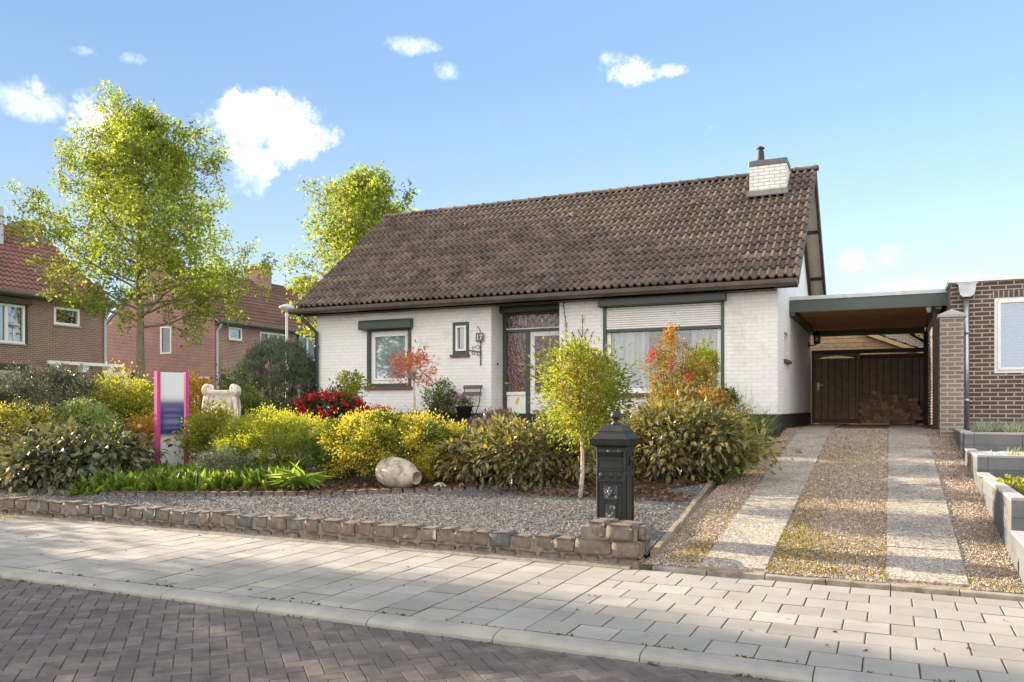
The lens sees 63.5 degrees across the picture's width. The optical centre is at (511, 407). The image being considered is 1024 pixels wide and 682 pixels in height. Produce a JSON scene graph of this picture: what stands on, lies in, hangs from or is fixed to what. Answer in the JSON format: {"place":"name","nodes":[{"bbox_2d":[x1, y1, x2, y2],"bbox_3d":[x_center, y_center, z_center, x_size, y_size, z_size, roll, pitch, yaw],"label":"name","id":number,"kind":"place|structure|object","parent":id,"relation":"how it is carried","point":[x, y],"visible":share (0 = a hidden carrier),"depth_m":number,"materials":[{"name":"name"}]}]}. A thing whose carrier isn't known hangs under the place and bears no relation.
{"place":"outdoors","nodes":[
{"label":"outdoors","id":0,"kind":"place"},
{"bbox_2d":[0,582,562,681],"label":"street","id":1,"kind":"structure","parent":0,"point":[192,649],"depth_m":5.43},
{"bbox_2d":[0,578,789,681],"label":"street bricks","id":2,"kind":"object","parent":1,"relation":"on","point":[475,661],"visible":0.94,"depth_m":5.28,"materials":[{"name":"brick"}]},
{"bbox_2d":[6,570,955,681],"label":"joint moss","id":3,"kind":"object","parent":2,"relation":"on","point":[403,614],"visible":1,"depth_m":5.80,"materials":[{"name":"plant"}]},
{"bbox_2d":[0,482,714,553],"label":"gravel path","id":4,"kind":"structure","parent":0,"point":[329,508],"depth_m":10.02,"materials":[{"name":"gravel"}]},
{"bbox_2d":[500,485,693,502],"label":"fallen leaves","id":5,"kind":"object","parent":4,"relation":"on","point":[645,496],"visible":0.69,"depth_m":10.37,"materials":[{"name":"brown plant"}]},
{"bbox_2d":[590,411,639,520],"bbox_3d":[1.083,0.676,8.651,0.417,1.278,0.450,0,0,25],"label":"pillar mailbox","id":6,"kind":"object","parent":4,"relation":"on","point":[614,442],"visible":0.88,"depth_m":8.51,"materials":[{"name":"metal"}]},
{"bbox_2d":[0,428,717,554],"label":"garden soil","id":7,"kind":"structure","parent":0,"point":[343,479],"depth_m":12.09,"materials":[{"name":"soil"}]},
{"bbox_2d":[0,394,67,446],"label":"golden hedge","id":8,"kind":"object","parent":7,"relation":"on","point":[4,414],"visible":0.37,"depth_m":13.72,"materials":[{"name":"yellow plant"}]},
{"bbox_2d":[0,418,100,494],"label":"leathery shrub","id":9,"kind":"object","parent":7,"relation":"on","point":[8,462],"visible":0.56,"depth_m":12.11,"materials":[{"name":"green plant"}]},
{"bbox_2d":[35,395,130,437],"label":"clipped shrub","id":10,"kind":"object","parent":7,"relation":"on","point":[89,410],"visible":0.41,"depth_m":14.03,"materials":[{"name":"green plant"}]},
{"bbox_2d":[0,405,172,495],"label":"leathery shrub","id":11,"kind":"object","parent":7,"relation":"on","point":[119,450],"visible":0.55,"depth_m":12.43,"materials":[{"name":"green plant"}]},
{"bbox_2d":[78,358,153,443],"bbox_3d":[-7.298,0.049,15.665,2.080,1.948,1.948,0,0,25],"label":"yellow shrub","id":12,"kind":"object","parent":7,"relation":"on","point":[134,404],"visible":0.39,"depth_m":15.33,"materials":[{"name":"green plant"}]},
{"bbox_2d":[118,408,153,457],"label":"orange shrub","id":13,"kind":"object","parent":7,"relation":"on","point":[147,422],"visible":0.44,"depth_m":14.47,"materials":[{"name":"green plant"}]},
{"bbox_2d":[154,371,188,465],"bbox_3d":[-5.675,0.344,13.800,0.100,1.873,0.566,0,0,38],"label":"estate sign","id":14,"kind":"object","parent":7,"relation":"on","point":[171,396],"visible":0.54,"depth_m":13.77,"materials":[{"name":"plastic"}]},
{"bbox_2d":[64,455,307,495],"bbox_3d":[-5.003,1.121,12.495,4.141,0.802,2.018,0,0,-2],"label":"lily of the valley","id":15,"kind":"object","parent":7,"relation":"on","point":[166,476],"visible":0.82,"depth_m":11.78,"materials":[{"name":"green plant"}]},
{"bbox_2d":[187,370,213,440],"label":"yellow shrub","id":16,"kind":"object","parent":7,"relation":"on","point":[193,384],"visible":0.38,"depth_m":17.43,"materials":[{"name":"orange plant"}]},
{"bbox_2d":[172,396,256,461],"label":"open shrub","id":17,"kind":"object","parent":7,"relation":"on","point":[205,423],"visible":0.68,"depth_m":13.38,"materials":[{"name":"green plant"}]},
{"bbox_2d":[202,384,240,458],"bbox_3d":[-5.261,0.260,15.000,0.616,1.366,0.616,0,0,-11],"label":"stone planter","id":18,"kind":"object","parent":7,"relation":"on","point":[230,396],"visible":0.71,"depth_m":14.76,"materials":[{"name":"stone"}]},
{"bbox_2d":[191,436,260,477],"bbox_3d":[-4.246,0.808,12.429,1.186,0.801,1.109,0,0,25],"label":"juniper","id":19,"kind":"object","parent":7,"relation":"on","point":[225,460],"visible":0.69,"depth_m":12.23,"materials":[{"name":"green plant"}]},
{"bbox_2d":[210,360,260,411],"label":"green shrub","id":20,"kind":"object","parent":7,"relation":"on","point":[226,380],"visible":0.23,"depth_m":17.68,"materials":[{"name":"green plant"}]},
{"bbox_2d":[239,383,284,444],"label":"green shrub","id":21,"kind":"object","parent":7,"relation":"on","point":[252,403],"visible":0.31,"depth_m":16.45,"materials":[{"name":"green plant"}]},
{"bbox_2d":[249,467,285,480],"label":"lily clump","id":22,"kind":"object","parent":7,"relation":"on","point":[270,478],"visible":0.31,"depth_m":11.73,"materials":[{"name":"green plant"}]},
{"bbox_2d":[205,402,336,471],"bbox_3d":[-3.713,0.497,13.182,2.198,1.227,1.919,0,0,25],"label":"fine leaved shrub","id":23,"kind":"object","parent":7,"relation":"on","point":[269,425],"visible":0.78,"depth_m":12.75,"materials":[{"name":"green plant"}]},
{"bbox_2d":[231,333,314,417],"bbox_3d":[-5.520,-0.478,19.574,2.283,2.606,2.128,0,0,25],"label":"round conifer","id":24,"kind":"object","parent":7,"relation":"on","point":[301,366],"visible":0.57,"depth_m":19.09,"materials":[{"name":"green plant"}]},
{"bbox_2d":[268,460,333,490],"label":"hosta","id":25,"kind":"object","parent":7,"relation":"on","point":[293,478],"visible":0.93,"depth_m":11.40,"materials":[{"name":"green plant"}]},
{"bbox_2d":[33,484,589,496],"bbox_3d":[-3.018,1.177,11.453,8.223,0.289,0.652,0,0,10],"label":"bed edging","id":26,"kind":"object","parent":7,"relation":"on","point":[276,493],"visible":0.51,"depth_m":11.23,"materials":[{"name":"stone"}]},
{"bbox_2d":[276,378,370,439],"bbox_3d":[-3.696,0.095,16.224,2.112,1.378,1.972,0,0,2],"label":"rhododendron","id":27,"kind":"object","parent":7,"relation":"on","point":[315,403],"visible":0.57,"depth_m":15.84,"materials":[{"name":"red plant"}]},
{"bbox_2d":[335,369,379,411],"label":"shrub","id":28,"kind":"object","parent":7,"relation":"on","point":[354,385],"visible":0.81,"depth_m":16.35,"materials":[{"name":"green plant"}]},
{"bbox_2d":[293,404,472,480],"bbox_3d":[-1.827,0.512,12.528,3.145,1.146,2.350,0,0,25],"label":"variegated shrub","id":29,"kind":"object","parent":7,"relation":"on","point":[367,435],"visible":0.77,"depth_m":12.06,"materials":[{"name":"yellow plant"}]},
{"bbox_2d":[375,457,421,488],"bbox_3d":[-1.559,0.916,11.478,0.699,0.452,0.444,0,0,38],"label":"ceramic urn","id":30,"kind":"object","parent":7,"relation":"on","point":[395,472],"visible":0.97,"depth_m":11.32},
{"bbox_2d":[386,340,440,413],"bbox_3d":[-1.896,-0.285,15.776,1.049,2.031,1.182,0,0,7],"label":"maple standard","id":31,"kind":"object","parent":7,"relation":"on","point":[411,365],"visible":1,"depth_m":15.77,"materials":[{"name":"red plant"}]},
{"bbox_2d":[122,470,718,494],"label":"leaf litter","id":32,"kind":"object","parent":7,"relation":"on","point":[677,483],"visible":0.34,"depth_m":11.38,"materials":[{"name":"plant"}]},
{"bbox_2d":[418,375,459,422],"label":"green bush","id":33,"kind":"object","parent":7,"relation":"on","point":[435,397],"visible":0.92,"depth_m":17.32,"materials":[{"name":"green plant"}]},
{"bbox_2d":[382,405,512,448],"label":"heather","id":34,"kind":"object","parent":7,"relation":"on","point":[498,411],"visible":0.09,"depth_m":16.18,"materials":[{"name":"green plant"}]},
{"bbox_2d":[454,385,482,421],"bbox_3d":[-0.915,-0.014,17.077,0.440,0.908,0.505,0,0,25],"label":"folding chair","id":35,"kind":"object","parent":7,"relation":"on","point":[472,387],"visible":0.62,"depth_m":17.23,"materials":[{"name":"metal"}]},
{"bbox_2d":[425,397,595,491],"bbox_3d":[0.214,0.510,11.600,2.823,1.323,2.095,0,0,25],"label":"bronze shrub","id":36,"kind":"object","parent":7,"relation":"on","point":[495,454],"visible":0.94,"depth_m":11.20,"materials":[{"name":"green plant"}]},
{"bbox_2d":[504,319,646,497],"bbox_3d":[0.821,0.062,10.335,1.591,2.286,1.576,0,0,-44],"label":"photinia tree","id":37,"kind":"object","parent":7,"relation":"on","point":[591,411],"visible":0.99,"depth_m":10.16,"materials":[{"name":"green plant"}]},
{"bbox_2d":[635,312,719,453],"bbox_3d":[2.651,-0.388,13.119,1.278,2.260,1.232,0,0,43],"label":"nandina","id":38,"kind":"object","parent":7,"relation":"on","point":[669,341],"visible":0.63,"depth_m":13.09,"materials":[{"name":"orange plant"}]},
{"bbox_2d":[632,366,753,453],"bbox_3d":[2.747,0.059,12.720,1.999,1.538,1.353,0,0,25],"label":"golden nandina","id":39,"kind":"object","parent":7,"relation":"on","point":[718,396],"visible":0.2,"depth_m":12.60,"materials":[{"name":"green plant"}]},
{"bbox_2d":[600,380,801,482],"bbox_3d":[2.529,0.336,11.385,2.830,1.444,1.775,0,0,25],"label":"leathery shrub","id":40,"kind":"object","parent":7,"relation":"on","point":[715,435],"visible":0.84,"depth_m":11.06,"materials":[{"name":"green plant"}]},
{"bbox_2d":[678,334,724,392],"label":"shrub","id":41,"kind":"object","parent":7,"relation":"on","point":[705,352],"visible":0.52,"depth_m":13.85,"materials":[{"name":"green plant"}]},
{"bbox_2d":[707,382,743,415],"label":"shrub","id":42,"kind":"object","parent":7,"relation":"on","point":[734,397],"visible":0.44,"depth_m":14.83,"materials":[{"name":"green plant"}]},
{"bbox_2d":[684,414,790,472],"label":"striped grass","id":43,"kind":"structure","parent":7,"relation":"on","point":[748,456],"depth_m":11.34,"materials":[{"name":"green plant"}]},
{"bbox_2d":[725,379,761,420],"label":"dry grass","id":44,"kind":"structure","parent":7,"relation":"on","point":[740,399],"depth_m":14.37,"materials":[{"name":"beige plant"}]},
{"bbox_2d":[730,402,790,447],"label":"green grass","id":45,"kind":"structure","parent":7,"relation":"on","point":[756,420],"depth_m":13.26,"materials":[{"name":"green plant"}]},
{"bbox_2d":[450,393,476,417],"bbox_3d":[-0.990,-0.051,16.922,0.552,0.524,0.578,0,0,-23],"label":"flower pot","id":46,"kind":"object","parent":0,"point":[464,410],"visible":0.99,"depth_m":16.84,"materials":[{"name":"ceramic"}]},
{"bbox_2d":[4,455,1004,673],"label":"scattered litter","id":47,"kind":"object","parent":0,"point":[834,631],"visible":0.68,"depth_m":7.05,"materials":[{"name":"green plant"}]},
{"bbox_2d":[0,0,1023,334],"label":"sky","id":48,"kind":"structure","parent":0,"point":[910,113],"materials":[{"name":"blue"}]},
{"bbox_2d":[643,424,959,670],"bbox_3d":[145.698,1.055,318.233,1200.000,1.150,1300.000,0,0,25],"label":"ground","id":49,"kind":"structure","parent":0,"point":[647,556],"depth_m":8.03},
{"bbox_2d":[0,206,123,442],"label":"brick house","id":50,"kind":"structure","parent":49,"relation":"on","point":[34,329],"depth_m":29.88,"materials":[{"name":"brick"}]},
{"bbox_2d":[0,370,20,400],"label":"window","id":51,"kind":"structure","parent":50,"relation":"in","point":[5,371],"depth_m":28.35,"materials":[{"name":"white paint"}]},
{"bbox_2d":[0,303,26,345],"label":"window","id":52,"kind":"structure","parent":50,"relation":"in","point":[8,312],"depth_m":28.53,"materials":[{"name":"glass"}]},
{"bbox_2d":[53,307,80,327],"bbox_3d":[-16.286,-3.290,30.250,0.120,0.680,1.110,0,0,25],"label":"window","id":53,"kind":"structure","parent":50,"relation":"in","point":[71,319],"depth_m":30.29,"materials":[{"name":"glass"}]},
{"bbox_2d":[0,355,136,445],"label":"dark shrub","id":54,"kind":"object","parent":49,"relation":"on","point":[37,387],"visible":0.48,"depth_m":14.80,"materials":[{"name":"green plant"}]},
{"bbox_2d":[0,80,279,395],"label":"tall tree","id":55,"kind":"object","parent":49,"relation":"on","point":[135,138],"visible":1,"depth_m":23.18,"materials":[{"name":"green plant"}]},
{"bbox_2d":[107,249,317,401],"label":"brick house","id":56,"kind":"structure","parent":49,"relation":"on","point":[222,341],"depth_m":39.36,"materials":[{"name":"brick"}]},
{"bbox_2d":[160,326,170,353],"bbox_3d":[-16.241,-3.160,38.995,0.700,1.280,0.230,0,0,25],"label":"window","id":57,"kind":"structure","parent":56,"relation":"in","point":[165,332],"depth_m":38.97,"materials":[{"name":"glass"}]},
{"bbox_2d":[228,327,242,341],"bbox_3d":[-13.003,-3.430,38.860,0.120,0.640,0.940,0,0,25],"label":"window","id":58,"kind":"structure","parent":56,"relation":"in","point":[235,334],"depth_m":38.90,"materials":[{"name":"glass"}]},
{"bbox_2d":[260,332,288,358],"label":"window","id":59,"kind":"structure","parent":56,"relation":"in","point":[263,334],"depth_m":41.10,"materials":[{"name":"glass"}]},
{"bbox_2d":[299,336,314,359],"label":"window","id":60,"kind":"structure","parent":56,"relation":"in","point":[310,345],"depth_m":43.91,"materials":[{"name":"glass"}]},
{"bbox_2d":[279,304,293,397],"bbox_3d":[-8.166,-1.125,30.000,0.560,5.250,0.560,0,0,25],"label":"street lamp","id":61,"kind":"object","parent":49,"relation":"on","point":[285,307],"visible":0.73,"depth_m":29.93,"materials":[{"name":"metal"}]},
{"bbox_2d":[0,496,653,569],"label":"stone wall","id":62,"kind":"structure","parent":49,"relation":"on","point":[614,543],"depth_m":8.89,"materials":[{"name":"stone"}]},
{"bbox_2d":[272,160,420,342],"bbox_3d":[-5.969,-4.624,33.254,7.184,10.550,6.388,0,0,25],"label":"background tree","id":63,"kind":"object","parent":49,"relation":"on","point":[357,195],"visible":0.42,"depth_m":32.31,"materials":[{"name":"green plant"}]},
{"bbox_2d":[0,566,938,681],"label":"kerb","id":64,"kind":"structure","parent":49,"relation":"on","point":[743,666],"depth_m":5.55,"materials":[{"name":"concrete"}]},
{"bbox_2d":[288,146,826,437],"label":"white house","id":65,"kind":"structure","parent":49,"relation":"on","point":[730,265],"depth_m":17.48,"materials":[{"name":"brick"}]},
{"bbox_2d":[358,318,412,389],"bbox_3d":[-2.763,-1.167,18.299,1.340,1.545,0.305,0,0,25],"label":"window","id":66,"kind":"structure","parent":65,"relation":"in","point":[380,341],"depth_m":18.39,"materials":[{"name":"green paint"}]},
{"bbox_2d":[450,322,469,356],"bbox_3d":[-1.060,-1.438,17.623,0.460,0.745,0.255,0,0,25],"label":"window","id":67,"kind":"structure","parent":65,"relation":"in","point":[460,329],"depth_m":17.57,"materials":[{"name":"green paint"}]},
{"bbox_2d":[469,326,483,364],"bbox_3d":[-0.749,-1.292,17.348,0.345,0.825,0.033,0,0,25],"label":"house number sign","id":68,"kind":"object","parent":65,"relation":"attached to","point":[480,336],"visible":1,"depth_m":17.31,"materials":[{"name":"metal"}]},
{"bbox_2d":[530,331,558,413],"bbox_3d":[0.738,-0.615,17.321,0.787,1.966,0.127,0,0,25],"label":"door","id":69,"kind":"structure","parent":65,"relation":"in","point":[535,340],"depth_m":17.42,"materials":[{"name":"white paint"}]},
{"bbox_2d":[563,302,593,398],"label":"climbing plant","id":70,"kind":"object","parent":65,"relation":"attached to","point":[578,330],"visible":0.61,"depth_m":16.36,"materials":[{"name":"plant"}]},
{"bbox_2d":[598,292,726,396],"bbox_3d":[2.871,-1.170,15.796,2.470,1.950,0.455,0,0,25],"label":"window","id":71,"kind":"structure","parent":65,"relation":"in","point":[628,325],"depth_m":15.82,"materials":[{"name":"green paint"}]},
{"bbox_2d":[808,330,821,347],"bbox_3d":[7.451,-1.690,20.345,0.309,0.420,0.220,0,0,25],"label":"wall lamp","id":72,"kind":"object","parent":65,"relation":"attached to","point":[816,334],"visible":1,"depth_m":20.27,"materials":[{"name":"metal"}]},
{"bbox_2d":[639,564,653,570],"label":"soil","id":73,"kind":"structure","parent":49,"relation":"on","point":[645,567],"depth_m":7.66,"materials":[{"name":"soil"}]},
{"bbox_2d":[650,478,713,557],"bbox_3d":[2.037,1.315,9.543,0.079,0.724,3.534,0,0,23],"label":"timber edging","id":74,"kind":"object","parent":49,"relation":"on","point":[668,535],"visible":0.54,"depth_m":8.88,"materials":[{"name":"wood"}]},
{"bbox_2d":[652,565,1023,601],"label":"driveway edging","id":75,"kind":"object","parent":49,"relation":"on","point":[974,594],"visible":0.45,"depth_m":6.93,"materials":[{"name":"concrete"}]},
{"bbox_2d":[937,309,966,437],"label":"brick pillar","id":76,"kind":"structure","parent":49,"relation":"on","point":[951,370],"depth_m":14.02,"materials":[{"name":"brick"}]},
{"bbox_2d":[928,274,1023,431],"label":"dark brick house","id":77,"kind":"structure","parent":49,"relation":"on","point":[992,307],"depth_m":14.28,"materials":[{"name":"brown brick"}]},
{"bbox_2d":[994,296,1023,372],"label":"window","id":78,"kind":"structure","parent":77,"relation":"in","point":[1008,311],"depth_m":14.25,"materials":[{"name":"glass"}]},
{"bbox_2d":[954,429,1023,585],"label":"block retaining wall","id":79,"kind":"structure","parent":49,"relation":"on","point":[1004,503],"depth_m":10.06,"materials":[{"name":"concrete"}]},
{"bbox_2d":[1005,481,1023,495],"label":"planter soil","id":80,"kind":"structure","parent":79,"relation":"in","point":[1021,492],"depth_m":9.18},
{"bbox_2d":[979,473,1023,491],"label":"strawberry plant","id":81,"kind":"object","parent":80,"relation":"on","point":[1019,479],"visible":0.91,"depth_m":8.88,"materials":[{"name":"green plant"}]},
{"label":"planter soil","id":82,"kind":"structure","parent":79,"relation":"in","visible":0},
{"bbox_2d":[969,418,1002,431],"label":"fescue tuft","id":83,"kind":"object","parent":82,"relation":"on","point":[983,424],"visible":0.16,"depth_m":13.24,"materials":[{"name":"green plant"}]},
{"bbox_2d":[968,419,1008,431],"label":"fescue tuft","id":84,"kind":"object","parent":82,"relation":"on","point":[990,428],"visible":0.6,"depth_m":12.40,"materials":[{"name":"green plant"}]},
{"bbox_2d":[1000,420,1023,432],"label":"fescue tuft","id":85,"kind":"object","parent":82,"relation":"on","point":[1014,429],"visible":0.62,"depth_m":12.07,"materials":[{"name":"green plant"}]},
{"bbox_2d":[1004,418,1022,428],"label":"fescue tuft","id":86,"kind":"object","parent":82,"relation":"on","point":[1020,422],"visible":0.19,"depth_m":13.14,"materials":[{"name":"green plant"}]},
{"bbox_2d":[646,588,1014,681],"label":"pavement","id":87,"kind":"structure","parent":0,"point":[890,634],"depth_m":5.46,"materials":[{"name":"concrete"}]},
{"bbox_2d":[0,511,24,518],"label":"weed tuft","id":88,"kind":"object","parent":87,"relation":"on","point":[8,515],"visible":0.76,"depth_m":11.22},
{"bbox_2d":[0,517,1023,681],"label":"pavement tiles","id":89,"kind":"object","parent":87,"relation":"on","point":[678,611],"visible":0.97,"depth_m":6.52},
{"bbox_2d":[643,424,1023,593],"bbox_3d":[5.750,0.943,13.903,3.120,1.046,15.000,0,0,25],"label":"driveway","id":90,"kind":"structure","parent":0,"point":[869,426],"depth_m":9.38,"materials":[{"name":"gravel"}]},
{"bbox_2d":[703,467,742,484],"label":"green leaf clump","id":91,"kind":"object","parent":90,"relation":"on","point":[726,477],"visible":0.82,"depth_m":11.04,"materials":[{"name":"plant"}]},
{"bbox_2d":[701,423,846,574],"bbox_3d":[5.111,0.944,14.287,0.570,1.100,14.987,0,0,25],"label":"driveway strip","id":92,"kind":"object","parent":90,"relation":"on","point":[747,540],"visible":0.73,"depth_m":9.51,"materials":[{"name":"concrete"}]},
{"bbox_2d":[654,427,1020,591],"bbox_3d":[4.712,0.922,11.599,3.047,1.096,9.999,0,0,25],"label":"moss","id":93,"kind":"object","parent":90,"relation":"on","point":[802,550],"visible":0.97,"depth_m":8.09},
{"bbox_2d":[789,289,946,429],"bbox_3d":[7.867,-0.806,18.319,2.866,2.812,5.138,0,0,25],"label":"carport","id":94,"kind":"object","parent":90,"relation":"on","point":[893,312],"visible":0.98,"depth_m":16.54,"materials":[{"name":"wood"}]},
{"bbox_2d":[811,348,922,423],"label":"wooden gate","id":95,"kind":"structure","parent":94,"relation":"attached to","point":[834,390],"depth_m":20.69,"materials":[{"name":"brown wood"}]},
{"bbox_2d":[815,358,857,418],"bbox_3d":[8.187,-0.440,20.879,1.025,1.600,0.095,0,0,25],"label":"door","id":96,"kind":"structure","parent":95,"relation":"in","point":[836,379],"depth_m":20.90,"materials":[{"name":"wood"}]},
{"bbox_2d":[886,424,968,590],"bbox_3d":[6.539,0.945,13.633,0.610,1.101,14.987,0,0,25],"label":"driveway strip","id":97,"kind":"object","parent":90,"relation":"on","point":[925,548],"visible":0.87,"depth_m":8.79,"materials":[{"name":"concrete"}]},
{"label":"stacked brick","id":98,"kind":"object","parent":97,"relation":"on","visible":0},
{"bbox_2d":[913,417,922,419],"bbox_3d":[9.788,0.267,19.943,0.210,0.086,0.104,0,0,22],"label":"stacked brick","id":99,"kind":"object","parent":98,"relation":"on","point":[917,418],"visible":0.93,"depth_m":19.90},
{"bbox_2d":[911,413,919,416],"bbox_3d":[9.745,0.178,19.982,0.210,0.086,0.104,0,0,22],"label":"stacked brick","id":100,"kind":"object","parent":99,"relation":"on","point":[915,414],"visible":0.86,"depth_m":19.93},
{"bbox_2d":[908,409,917,412],"bbox_3d":[9.689,0.090,20.005,0.210,0.086,0.104,0,0,24],"label":"stacked brick","id":101,"kind":"object","parent":100,"relation":"on","point":[912,410],"visible":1,"depth_m":19.95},
{"bbox_2d":[811,335,922,423],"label":"garden shed","id":102,"kind":"structure","parent":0,"point":[857,342],"depth_m":23.99,"materials":[{"name":"wood"}]},
{"bbox_2d":[886,334,922,347],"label":"brick outbuilding","id":103,"kind":"structure","parent":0,"point":[913,339],"depth_m":29.78,"materials":[{"name":"beige brick"}]},
{"bbox_2d":[981,449,1023,454],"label":"white pebbles","id":104,"kind":"object","parent":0,"point":[990,452],"visible":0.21,"depth_m":11.37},
{"bbox_2d":[1006,447,1023,454],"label":"grass tuft","id":105,"kind":"object","parent":104,"relation":"on","point":[1013,451],"visible":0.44,"depth_m":10.27,"materials":[{"name":"yellow plant"}]},
{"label":"stacked brick","id":106,"kind":"object","parent":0,"visible":0},
{"bbox_2d":[878,409,887,412],"bbox_3d":[9.091,0.089,20.275,0.210,0.086,0.104,0,0,25],"label":"stacked brick","id":107,"kind":"object","parent":106,"relation":"on","point":[882,410],"visible":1,"depth_m":20.23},
{"bbox_2d":[880,406,889,408],"bbox_3d":[9.133,-0.001,20.246,0.210,0.086,0.104,0,0,25],"label":"stacked brick","id":108,"kind":"object","parent":107,"relation":"on","point":[884,407],"visible":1,"depth_m":20.20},
{"bbox_2d":[878,402,887,405],"bbox_3d":[9.087,-0.088,20.265,0.210,0.086,0.104,0,0,26],"label":"stacked brick","id":109,"kind":"object","parent":108,"relation":"on","point":[882,403],"visible":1,"depth_m":20.22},
{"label":"stacked brick","id":110,"kind":"object","parent":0,"visible":0},
{"bbox_2d":[893,409,902,412],"bbox_3d":[9.383,0.090,20.123,0.210,0.086,0.104,0,0,24],"label":"stacked brick","id":111,"kind":"object","parent":110,"relation":"on","point":[897,410],"visible":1,"depth_m":20.07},
{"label":"stacked brick","id":112,"kind":"object","parent":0,"visible":0},
{"bbox_2d":[898,398,907,401],"bbox_3d":[9.489,-0.175,20.071,0.210,0.086,0.104,0,0,24],"label":"stacked brick","id":113,"kind":"object","parent":112,"relation":"on","point":[902,399],"visible":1,"depth_m":20.02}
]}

